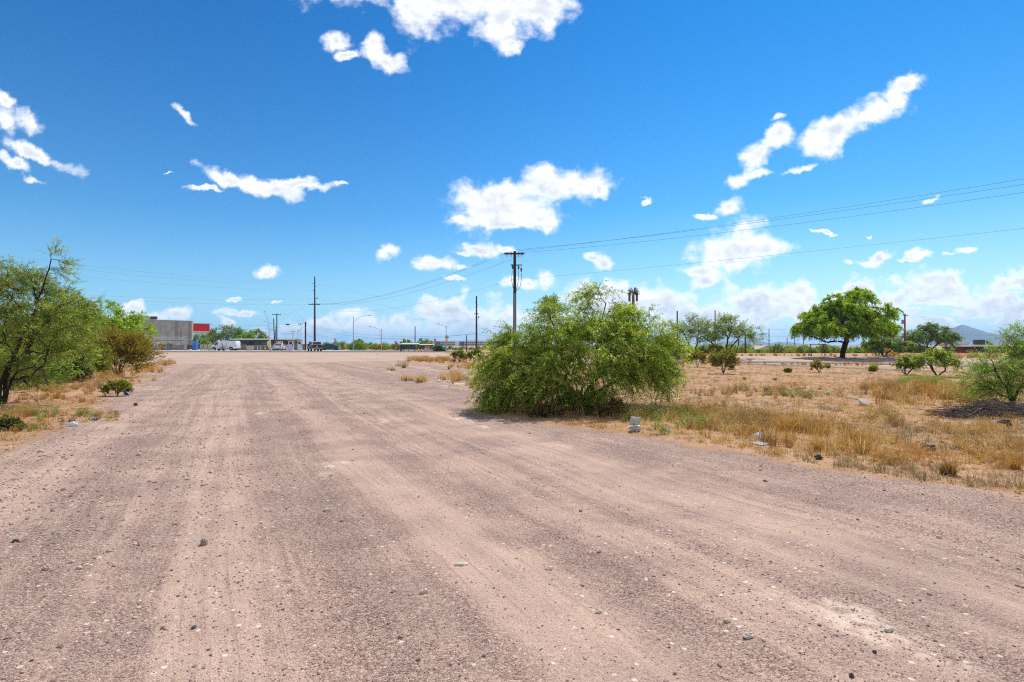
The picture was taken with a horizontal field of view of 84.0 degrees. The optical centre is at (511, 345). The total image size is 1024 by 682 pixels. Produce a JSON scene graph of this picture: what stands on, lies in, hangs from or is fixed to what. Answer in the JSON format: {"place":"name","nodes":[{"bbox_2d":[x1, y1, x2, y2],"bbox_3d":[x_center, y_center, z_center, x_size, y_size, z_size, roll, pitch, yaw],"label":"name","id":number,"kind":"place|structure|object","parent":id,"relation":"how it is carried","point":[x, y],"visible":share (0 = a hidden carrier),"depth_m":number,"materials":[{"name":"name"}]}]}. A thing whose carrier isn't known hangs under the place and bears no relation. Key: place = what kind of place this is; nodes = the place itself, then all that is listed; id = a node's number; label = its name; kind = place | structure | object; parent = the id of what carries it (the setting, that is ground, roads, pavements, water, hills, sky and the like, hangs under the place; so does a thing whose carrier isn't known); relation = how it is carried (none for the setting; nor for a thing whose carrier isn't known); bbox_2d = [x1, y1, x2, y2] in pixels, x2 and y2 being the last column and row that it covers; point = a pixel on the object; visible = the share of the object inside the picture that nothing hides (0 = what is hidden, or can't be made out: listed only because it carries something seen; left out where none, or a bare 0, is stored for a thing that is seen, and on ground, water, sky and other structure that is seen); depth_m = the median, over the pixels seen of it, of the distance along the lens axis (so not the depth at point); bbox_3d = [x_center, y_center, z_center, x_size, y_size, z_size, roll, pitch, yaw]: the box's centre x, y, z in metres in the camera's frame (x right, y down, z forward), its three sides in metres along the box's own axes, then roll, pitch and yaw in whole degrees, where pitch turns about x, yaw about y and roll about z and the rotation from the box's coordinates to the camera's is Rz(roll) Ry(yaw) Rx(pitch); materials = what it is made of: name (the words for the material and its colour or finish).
{"place":"outdoors","nodes":[
{"label":"outdoors","id":0,"kind":"place"},
{"bbox_2d":[349,350,470,350],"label":"road","id":1,"kind":"structure","parent":0,"point":[399,350],"depth_m":119.83,"materials":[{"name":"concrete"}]},
{"bbox_2d":[153,351,451,351],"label":"road kerb","id":2,"kind":"structure","parent":1,"relation":"on","point":[303,351],"depth_m":94.25,"materials":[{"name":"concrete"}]},
{"bbox_2d":[400,343,433,350],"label":"bus shelter","id":3,"kind":"object","parent":1,"relation":"on","point":[408,347],"visible":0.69,"depth_m":104.62,"materials":[{"name":"metal"}]},
{"bbox_2d":[436,340,491,345],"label":"office building","id":4,"kind":"structure","parent":0,"point":[462,343],"depth_m":640.00,"materials":[{"name":"glass"}]},
{"bbox_2d":[0,345,1023,681],"bbox_3d":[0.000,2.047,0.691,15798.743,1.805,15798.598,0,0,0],"label":"ground","id":5,"kind":"structure","parent":0,"point":[552,453],"depth_m":4.63,"materials":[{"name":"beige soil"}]},
{"bbox_2d":[0,412,27,431],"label":"desert shrub","id":6,"kind":"object","parent":5,"relation":"on","point":[7,423],"visible":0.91,"depth_m":10.64,"materials":[{"name":"green plant"}]},
{"bbox_2d":[0,350,83,387],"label":"desert shrub","id":7,"kind":"object","parent":5,"relation":"on","point":[67,376],"visible":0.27,"depth_m":21.61,"materials":[{"name":"green plant"}]},
{"bbox_2d":[41,564,51,569],"bbox_3d":[-3.324,1.591,4.067,0.061,0.043,0.049,0,0,-7],"label":"rock","id":8,"kind":"object","parent":5,"relation":"on","point":[47,567],"visible":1,"depth_m":4.05,"materials":[{"name":"beige stone"}]},
{"bbox_2d":[0,334,94,376],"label":"desert shrub","id":9,"kind":"object","parent":5,"relation":"on","point":[2,349],"visible":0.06,"depth_m":26.10,"materials":[{"name":"green plant"}]},
{"bbox_2d":[0,237,115,405],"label":"mesquite tree","id":10,"kind":"object","parent":5,"relation":"on","point":[20,330],"visible":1,"depth_m":15.25,"materials":[{"name":"green plant"}]},
{"bbox_2d":[13,288,113,345],"bbox_3d":[-28.677,-1.018,36.464,6.758,5.399,3.852,0,0,0],"label":"desert shrub","id":11,"kind":"object","parent":5,"relation":"on","point":[94,328],"visible":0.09,"depth_m":36.28,"materials":[{"name":"green plant"}]},
{"bbox_2d":[67,421,78,425],"bbox_3d":[-8.671,1.552,11.254,0.203,0.102,0.112,0,0,-19],"label":"paper scrap","id":12,"kind":"object","parent":5,"relation":"on","point":[73,423],"visible":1,"depth_m":11.23,"materials":[{"name":"white paper"}]},
{"bbox_2d":[56,345,96,381],"bbox_3d":[-19.094,0.807,24.750,1.881,1.845,1.789,0,0,-25],"label":"desert shrub","id":13,"kind":"object","parent":5,"relation":"on","point":[90,372],"visible":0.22,"depth_m":24.58,"materials":[{"name":"green plant"}]},
{"bbox_2d":[53,341,121,379],"bbox_3d":[-19.378,0.654,25.688,2.982,1.985,2.169,0,0,0],"label":"creosote bush","id":14,"kind":"object","parent":5,"relation":"on","point":[106,361],"visible":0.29,"depth_m":25.62,"materials":[{"name":"green plant"}]},
{"bbox_2d":[67,318,118,372],"bbox_3d":[-24.926,-0.003,33.253,4.551,3.493,3.058,0,0,0],"label":"desert shrub","id":15,"kind":"object","parent":5,"relation":"on","point":[103,326],"visible":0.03,"depth_m":33.44,"materials":[{"name":"green plant"}]},
{"bbox_2d":[56,298,158,345],"bbox_3d":[-28.098,-0.779,38.877,6.840,4.909,5.336,0,0,-30],"label":"desert shrub","id":16,"kind":"object","parent":5,"relation":"on","point":[134,320],"visible":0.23,"depth_m":38.77,"materials":[{"name":"green plant"}]},
{"bbox_2d":[99,379,133,395],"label":"creosote bush","id":17,"kind":"object","parent":5,"relation":"on","point":[121,385],"visible":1,"depth_m":17.94,"materials":[{"name":"green plant"}]},
{"bbox_2d":[76,319,168,374],"bbox_3d":[-19.632,0.143,28.395,4.287,3.016,3.426,0,0,0],"label":"creosote bush","id":18,"kind":"object","parent":5,"relation":"on","point":[128,348],"visible":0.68,"depth_m":28.10,"materials":[{"name":"green plant"}]},
{"bbox_2d":[200,539,207,545],"bbox_3d":[-2.492,1.599,4.598,0.058,0.067,0.049,0,0,13],"label":"rock","id":19,"kind":"object","parent":5,"relation":"on","point":[203,542],"visible":0.98,"depth_m":4.58,"materials":[{"name":"grey stone"}]},
{"bbox_2d":[198,339,211,348],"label":"thicket shrub","id":20,"kind":"object","parent":5,"relation":"on","point":[203,343],"visible":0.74,"depth_m":153.54,"materials":[{"name":"green plant"}]},
{"bbox_2d":[193,332,223,344],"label":"desert shrub","id":21,"kind":"object","parent":5,"relation":"on","point":[201,335],"visible":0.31,"depth_m":163.99,"materials":[{"name":"green plant"}]},
{"bbox_2d":[204,324,248,342],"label":"desert shrub","id":22,"kind":"object","parent":5,"relation":"on","point":[228,332],"visible":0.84,"depth_m":148.90,"materials":[{"name":"green plant"}]},
{"bbox_2d":[227,328,258,340],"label":"desert shrub","id":23,"kind":"object","parent":5,"relation":"on","point":[244,334],"visible":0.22,"depth_m":149.19,"materials":[{"name":"green plant"}]},
{"bbox_2d":[245,328,268,338],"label":"desert shrub","id":24,"kind":"object","parent":5,"relation":"on","point":[258,331],"visible":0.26,"depth_m":137.43,"materials":[{"name":"green plant"}]},
{"bbox_2d":[156,349,378,350],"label":"forecourt","id":25,"kind":"structure","parent":5,"relation":"on","point":[253,350],"depth_m":118.99,"materials":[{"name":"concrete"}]},
{"bbox_2d":[119,316,210,349],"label":"convenience store","id":26,"kind":"structure","parent":25,"relation":"on","point":[173,329],"depth_m":129.72,"materials":[{"name":"paint"}]},
{"bbox_2d":[147,336,186,350],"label":"chain link fence","id":27,"kind":"object","parent":25,"relation":"on","point":[185,342],"visible":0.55,"depth_m":119.60,"materials":[{"name":"metal"}]},
{"bbox_2d":[192,337,197,349],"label":"ice kiosk","id":28,"kind":"object","parent":25,"relation":"on","point":[194,344],"visible":0.91,"depth_m":130.55,"materials":[{"name":"blue plastic"}]},
{"bbox_2d":[209,341,240,350],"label":"cargo van","id":29,"kind":"object","parent":25,"relation":"on","point":[232,345],"visible":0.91,"depth_m":119.03,"materials":[{"name":"white metal"}]},
{"bbox_2d":[230,338,300,349],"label":"mobile home","id":30,"kind":"object","parent":25,"relation":"on","point":[255,341],"visible":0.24,"depth_m":131.41,"materials":[{"name":"metal"}]},
{"bbox_2d":[237,345,304,349],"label":"boundary wall","id":31,"kind":"structure","parent":25,"relation":"on","point":[243,347],"depth_m":125.90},
{"bbox_2d":[272,344,285,350],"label":"parked car","id":32,"kind":"object","parent":25,"relation":"on","point":[278,346],"visible":0.94,"depth_m":117.36,"materials":[{"name":"paint"}]},
{"bbox_2d":[288,341,294,350],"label":"fuel pump","id":33,"kind":"object","parent":25,"relation":"on","point":[291,346],"visible":1,"depth_m":116.70,"materials":[{"name":"white metal"}]},
{"bbox_2d":[297,340,302,350],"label":"fuel pump","id":34,"kind":"object","parent":25,"relation":"on","point":[300,345],"visible":1,"depth_m":116.70,"materials":[{"name":"white metal"}]},
{"bbox_2d":[307,341,322,350],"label":"pickup truck","id":35,"kind":"object","parent":25,"relation":"on","point":[311,345],"visible":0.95,"depth_m":103.89,"materials":[{"name":"white metal"}]},
{"bbox_2d":[312,276,319,350],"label":"transmission pole","id":36,"kind":"object","parent":25,"relation":"on","point":[314,304],"visible":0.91,"depth_m":111.87,"materials":[{"name":"metal"}]},
{"bbox_2d":[322,344,340,349],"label":"parked car","id":37,"kind":"object","parent":25,"relation":"on","point":[331,346],"visible":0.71,"depth_m":127.13,"materials":[{"name":"paint"}]},
{"bbox_2d":[334,341,347,349],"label":"thicket shrub","id":38,"kind":"object","parent":5,"relation":"on","point":[342,343],"visible":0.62,"depth_m":133.60,"materials":[{"name":"green plant"}]},
{"bbox_2d":[354,341,368,349],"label":"thicket shrub","id":39,"kind":"object","parent":5,"relation":"on","point":[362,346],"visible":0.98,"depth_m":131.10,"materials":[{"name":"green plant"}]},
{"bbox_2d":[353,315,370,350],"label":"street lamp","id":40,"kind":"object","parent":5,"relation":"on","point":[353,330],"visible":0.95,"depth_m":111.95,"materials":[{"name":"metal"}]},
{"bbox_2d":[368,344,378,349],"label":"thicket shrub","id":41,"kind":"object","parent":5,"relation":"on","point":[372,346],"visible":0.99,"depth_m":130.50,"materials":[{"name":"green plant"}]},
{"bbox_2d":[390,342,400,349],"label":"thicket shrub","id":42,"kind":"object","parent":5,"relation":"on","point":[393,346],"visible":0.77,"depth_m":127.88,"materials":[{"name":"green plant"}]},
{"bbox_2d":[416,338,433,343],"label":"desert shrub","id":43,"kind":"object","parent":5,"relation":"on","point":[425,341],"visible":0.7,"depth_m":149.59,"materials":[{"name":"green plant"}]},
{"bbox_2d":[431,344,445,350],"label":"desert shrub","id":44,"kind":"object","parent":5,"relation":"on","point":[437,347],"visible":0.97,"depth_m":99.64,"materials":[{"name":"green plant"}]},
{"bbox_2d":[448,349,469,361],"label":"creosote bush","id":45,"kind":"object","parent":5,"relation":"on","point":[459,353],"visible":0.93,"depth_m":49.81,"materials":[{"name":"green plant"}]},
{"bbox_2d":[454,562,466,565],"bbox_3d":[-0.363,1.564,4.065,0.106,0.027,0.057,0,0,-17],"label":"rock","id":46,"kind":"object","parent":5,"relation":"on","point":[460,564],"visible":1,"depth_m":4.05,"materials":[{"name":"white stone"}]},
{"bbox_2d":[466,348,486,361],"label":"creosote bush","id":47,"kind":"object","parent":5,"relation":"on","point":[474,352],"visible":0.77,"depth_m":48.27,"materials":[{"name":"green plant"}]},
{"bbox_2d":[474,296,478,348],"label":"utility pole","id":48,"kind":"object","parent":5,"relation":"on","point":[476,345],"visible":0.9,"depth_m":73.90,"materials":[{"name":"brown wood"}]},
{"bbox_2d":[0,351,1023,493],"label":"dry grass","id":49,"kind":"structure","parent":5,"relation":"on","point":[738,419],"depth_m":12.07,"materials":[{"name":"plant"}]},
{"bbox_2d":[504,251,523,346],"bbox_3d":[0.214,-3.667,54.958,1.950,10.812,0.425,0,0,0],"label":"utility pole","id":50,"kind":"object","parent":5,"relation":"on","point":[514,265],"visible":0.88,"depth_m":54.88,"materials":[{"name":"brown wood"}]},
{"bbox_2d":[512,179,1019,251],"bbox_3d":[22.157,-9.058,33.700,62.175,1.100,0.016,0,0,43],"label":"overhead wire","id":51,"kind":"object","parent":50,"relation":"attached to","point":[789,215],"visible":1,"depth_m":37.09,"materials":[{"name":"black metal"}]},
{"bbox_2d":[518,184,1023,249],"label":"overhead wire","id":52,"kind":"object","parent":50,"relation":"attached to","point":[807,215],"visible":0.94,"depth_m":36.91,"materials":[{"name":"black metal"}]},
{"bbox_2d":[523,192,1023,252],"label":"overhead wire","id":53,"kind":"object","parent":50,"relation":"attached to","point":[797,223],"visible":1,"depth_m":37.26,"materials":[{"name":"black metal"}]},
{"bbox_2d":[526,228,1023,278],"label":"overhead wire","id":54,"kind":"object","parent":50,"relation":"attached to","point":[789,253],"visible":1,"depth_m":37.66,"materials":[{"name":"black metal"}]},
{"bbox_2d":[523,402,561,417],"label":"desert shrub","id":55,"kind":"object","parent":5,"relation":"on","point":[538,409],"visible":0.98,"depth_m":12.60,"materials":[{"name":"green plant"}]},
{"bbox_2d":[538,294,556,326],"bbox_3d":[2.921,-1.210,46.017,2.013,5.909,2.224,0,0,0],"label":"fan palm","id":56,"kind":"object","parent":5,"relation":"on","point":[548,302],"visible":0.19,"depth_m":45.83,"materials":[{"name":"green plant"}]},
{"bbox_2d":[549,387,599,414],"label":"desert shrub","id":57,"kind":"object","parent":5,"relation":"on","point":[576,399],"visible":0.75,"depth_m":12.97,"materials":[{"name":"green plant"}]},
{"bbox_2d":[461,280,703,416],"bbox_3d":[1.718,0.229,14.345,6.109,3.849,4.202,0,0,0],"label":"mesquite tree","id":58,"kind":"object","parent":5,"relation":"on","point":[622,336],"visible":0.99,"depth_m":13.66,"materials":[{"name":"green plant"}]},
{"bbox_2d":[593,396,633,416],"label":"desert shrub","id":59,"kind":"object","parent":5,"relation":"on","point":[601,408],"visible":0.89,"depth_m":12.58,"materials":[{"name":"green plant"}]},
{"bbox_2d":[627,287,639,347],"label":"cell tower","id":60,"kind":"structure","parent":5,"relation":"on","point":[635,293],"depth_m":119.62,"materials":[{"name":"metal"}]},
{"bbox_2d":[628,416,640,430],"bbox_3d":[2.293,1.458,10.592,0.230,0.261,0.202,0,0,38],"label":"plastic bag","id":61,"kind":"object","parent":5,"relation":"on","point":[634,422],"visible":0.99,"depth_m":10.54,"materials":[{"name":"white plastic"}]},
{"bbox_2d":[664,311,727,352],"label":"trees","id":62,"kind":"object","parent":5,"relation":"on","point":[689,329],"visible":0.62,"depth_m":56.87,"materials":[{"name":"green plant"}]},
{"bbox_2d":[688,348,707,366],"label":"creosote bush","id":63,"kind":"object","parent":5,"relation":"on","point":[700,356],"visible":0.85,"depth_m":41.37,"materials":[{"name":"green plant"}]},
{"bbox_2d":[699,343,729,354],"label":"creosote bush","id":64,"kind":"object","parent":5,"relation":"on","point":[712,347],"visible":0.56,"depth_m":54.26,"materials":[{"name":"green plant"}]},
{"bbox_2d":[706,347,742,372],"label":"creosote bush","id":65,"kind":"object","parent":5,"relation":"on","point":[717,360],"visible":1,"depth_m":31.21,"materials":[{"name":"green plant"}]},
{"bbox_2d":[687,312,768,348],"bbox_3d":[20.939,-0.977,55.694,7.969,4.672,6.179,0,0,0],"label":"desert shrub","id":66,"kind":"object","parent":5,"relation":"on","point":[734,330],"visible":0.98,"depth_m":55.41,"materials":[{"name":"green plant"}]},
{"bbox_2d":[732,345,747,352],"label":"thicket shrub","id":67,"kind":"object","parent":5,"relation":"on","point":[739,349],"visible":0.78,"depth_m":86.82,"materials":[{"name":"green plant"}]},
{"bbox_2d":[742,632,752,638],"bbox_3d":[1.290,1.590,3.115,0.074,0.035,0.045,0,0,-30],"label":"rock","id":68,"kind":"object","parent":5,"relation":"on","point":[747,635],"visible":1,"depth_m":3.10,"materials":[{"name":"white stone"}]},
{"bbox_2d":[750,441,768,445],"bbox_3d":[3.975,1.576,9.103,0.240,0.024,0.200,0,0,-34],"label":"flat board","id":69,"kind":"object","parent":5,"relation":"on","point":[762,443],"visible":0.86,"depth_m":9.08,"materials":[{"name":"stone"}]},
{"bbox_2d":[749,346,772,350],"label":"house","id":70,"kind":"structure","parent":5,"relation":"on","point":[759,347],"depth_m":150.19,"materials":[{"name":"white concrete"}]},
{"bbox_2d":[768,343,787,352],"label":"thicket shrub","id":71,"kind":"object","parent":5,"relation":"on","point":[776,347],"visible":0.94,"depth_m":87.31,"materials":[{"name":"green plant"}]},
{"bbox_2d":[781,367,792,372],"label":"desert shrub","id":72,"kind":"object","parent":5,"relation":"on","point":[787,369],"visible":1,"depth_m":32.86,"materials":[{"name":"green plant"}]},
{"bbox_2d":[794,345,805,352],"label":"thicket shrub","id":73,"kind":"object","parent":5,"relation":"on","point":[799,349],"visible":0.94,"depth_m":86.46,"materials":[{"name":"green plant"}]},
{"bbox_2d":[801,344,811,352],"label":"thicket shrub","id":74,"kind":"object","parent":5,"relation":"on","point":[806,347],"visible":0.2,"depth_m":95.64,"materials":[{"name":"green plant"}]},
{"bbox_2d":[809,439,824,450],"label":"grass tuft","id":75,"kind":"object","parent":5,"relation":"on","point":[816,446],"visible":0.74,"depth_m":8.59,"materials":[{"name":"plant"}]},
{"bbox_2d":[808,344,825,355],"bbox_3d":[32.652,0.525,60.751,1.850,1.296,0.618,0,0,-6],"label":"swing frame","id":76,"kind":"object","parent":5,"relation":"on","point":[817,344],"visible":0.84,"depth_m":60.70,"materials":[{"name":"metal"}]},
{"bbox_2d":[809,359,831,372],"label":"creosote bush","id":77,"kind":"object","parent":5,"relation":"on","point":[815,366],"visible":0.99,"depth_m":32.81,"materials":[{"name":"green plant"}]},
{"bbox_2d":[816,343,831,352],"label":"thicket shrub","id":78,"kind":"object","parent":5,"relation":"on","point":[826,348],"visible":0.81,"depth_m":88.12,"materials":[{"name":"green plant"}]},
{"bbox_2d":[830,345,846,352],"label":"thicket shrub","id":79,"kind":"object","parent":5,"relation":"on","point":[834,347],"visible":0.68,"depth_m":88.57,"materials":[{"name":"green plant"}]},
{"bbox_2d":[789,286,904,357],"bbox_3d":[32.920,-2.277,56.523,11.023,7.313,10.985,0,0,0],"label":"shade tree","id":80,"kind":"object","parent":5,"relation":"on","point":[829,318],"visible":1,"depth_m":54.17,"materials":[{"name":"green plant"}]},
{"bbox_2d":[682,361,1011,374],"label":"field kerb","id":81,"kind":"structure","parent":5,"relation":"on","point":[846,367],"depth_m":38.66,"materials":[{"name":"concrete"}]},
{"bbox_2d":[850,346,865,352],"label":"thicket shrub","id":82,"kind":"object","parent":5,"relation":"on","point":[857,350],"visible":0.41,"depth_m":91.77,"materials":[{"name":"green plant"}]},
{"bbox_2d":[858,398,869,405],"bbox_3d":[9.326,1.511,15.080,0.268,0.202,0.236,0,0,-11],"label":"rock","id":83,"kind":"object","parent":5,"relation":"on","point":[861,401],"visible":0.88,"depth_m":15.04,"materials":[{"name":"white stone"}]},
{"bbox_2d":[867,364,878,370],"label":"desert shrub","id":84,"kind":"object","parent":5,"relation":"on","point":[872,367],"visible":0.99,"depth_m":34.53,"materials":[{"name":"green plant"}]},
{"bbox_2d":[860,338,908,356],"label":"desert shrub","id":85,"kind":"object","parent":5,"relation":"on","point":[896,346],"visible":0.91,"depth_m":58.24,"materials":[{"name":"green plant"}]},
{"bbox_2d":[884,626,892,632],"bbox_3d":[2.106,1.591,3.183,0.072,0.034,0.036,0,0,-30],"label":"rock","id":86,"kind":"object","parent":5,"relation":"on","point":[888,629],"visible":1,"depth_m":3.17,"materials":[{"name":"white stone"}]},
{"bbox_2d":[884,341,923,352],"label":"desert shrub","id":87,"kind":"object","parent":5,"relation":"on","point":[911,346],"visible":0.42,"depth_m":83.42,"materials":[{"name":"green plant"}]},
{"bbox_2d":[901,314,907,352],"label":"utility pole","id":88,"kind":"object","parent":5,"relation":"on","point":[904,320],"visible":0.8,"depth_m":83.94,"materials":[{"name":"metal"}]},
{"bbox_2d":[891,354,918,374],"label":"desert shrub","id":89,"kind":"object","parent":5,"relation":"on","point":[904,361],"visible":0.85,"depth_m":30.58,"materials":[{"name":"green plant"}]},
{"bbox_2d":[922,443,935,450],"bbox_3d":[6.426,1.570,8.776,0.160,0.105,0.099,0,0,20],"label":"carton","id":90,"kind":"object","parent":5,"relation":"on","point":[931,444],"visible":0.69,"depth_m":8.74,"materials":[{"name":"white cardboard"}]},
{"bbox_2d":[894,321,965,350],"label":"desert shrub","id":91,"kind":"object","parent":5,"relation":"on","point":[919,335],"visible":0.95,"depth_m":84.84,"materials":[{"name":"green plant"}]},
{"bbox_2d":[910,345,963,375],"bbox_3d":[21.642,0.844,29.014,2.586,1.665,1.852,0,0,0],"label":"desert shrub","id":92,"kind":"object","parent":5,"relation":"on","point":[941,356],"visible":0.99,"depth_m":28.83,"materials":[{"name":"green plant"}]},
{"bbox_2d":[930,453,973,475],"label":"grass tuft","id":93,"kind":"object","parent":5,"relation":"on","point":[949,467],"visible":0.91,"depth_m":7.06,"materials":[{"name":"plant"}]},
{"bbox_2d":[911,395,1023,419],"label":"branch pile","id":94,"kind":"object","parent":5,"relation":"on","point":[1004,409],"visible":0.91,"depth_m":12.53,"materials":[{"name":"brown plant"}]},
{"bbox_2d":[939,340,1021,352],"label":"brick house","id":95,"kind":"structure","parent":5,"relation":"on","point":[975,343],"depth_m":119.03,"materials":[{"name":"brown brick"}]},
{"bbox_2d":[938,319,1023,408],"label":"mesquite shrub","id":96,"kind":"object","parent":5,"relation":"on","point":[1007,378],"visible":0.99,"depth_m":14.73,"materials":[{"name":"green plant"}]},
{"bbox_2d":[998,419,1012,426],"bbox_3d":[9.703,1.540,11.201,0.223,0.153,0.173,0,0,-3],"label":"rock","id":97,"kind":"object","parent":5,"relation":"on","point":[1007,421],"visible":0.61,"depth_m":11.18,"materials":[{"name":"stone"}]},
{"bbox_2d":[999,454,1023,469],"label":"grass tuft","id":98,"kind":"object","parent":5,"relation":"on","point":[1015,464],"visible":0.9,"depth_m":7.33,"materials":[{"name":"plant"}]},
{"bbox_2d":[0,0,1023,344],"label":"sky","id":99,"kind":"structure","parent":0,"point":[374,148],"materials":[{"name":"blue"}]},
{"bbox_2d":[716,340,787,345],"bbox_3d":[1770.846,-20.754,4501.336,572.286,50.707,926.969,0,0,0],"label":"mountain","id":100,"kind":"structure","parent":0,"point":[763,343],"depth_m":4309.54,"materials":[{"name":"stone"}]},
{"bbox_2d":[772,342,806,344],"bbox_3d":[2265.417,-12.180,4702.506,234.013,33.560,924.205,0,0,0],"label":"mountain","id":101,"kind":"structure","parent":0,"point":[787,343],"depth_m":4565.35,"materials":[{"name":"stone"}]},
{"bbox_2d":[743,361,996,366],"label":"lane","id":102,"kind":"structure","parent":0,"point":[835,362],"depth_m":48.18,"materials":[{"name":"grey asphalt"}]},
{"bbox_2d":[915,324,1015,345],"bbox_3d":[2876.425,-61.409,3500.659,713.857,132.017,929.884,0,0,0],"label":"mountain","id":103,"kind":"structure","parent":0,"point":[970,334],"depth_m":3352.54,"materials":[{"name":"stone"}]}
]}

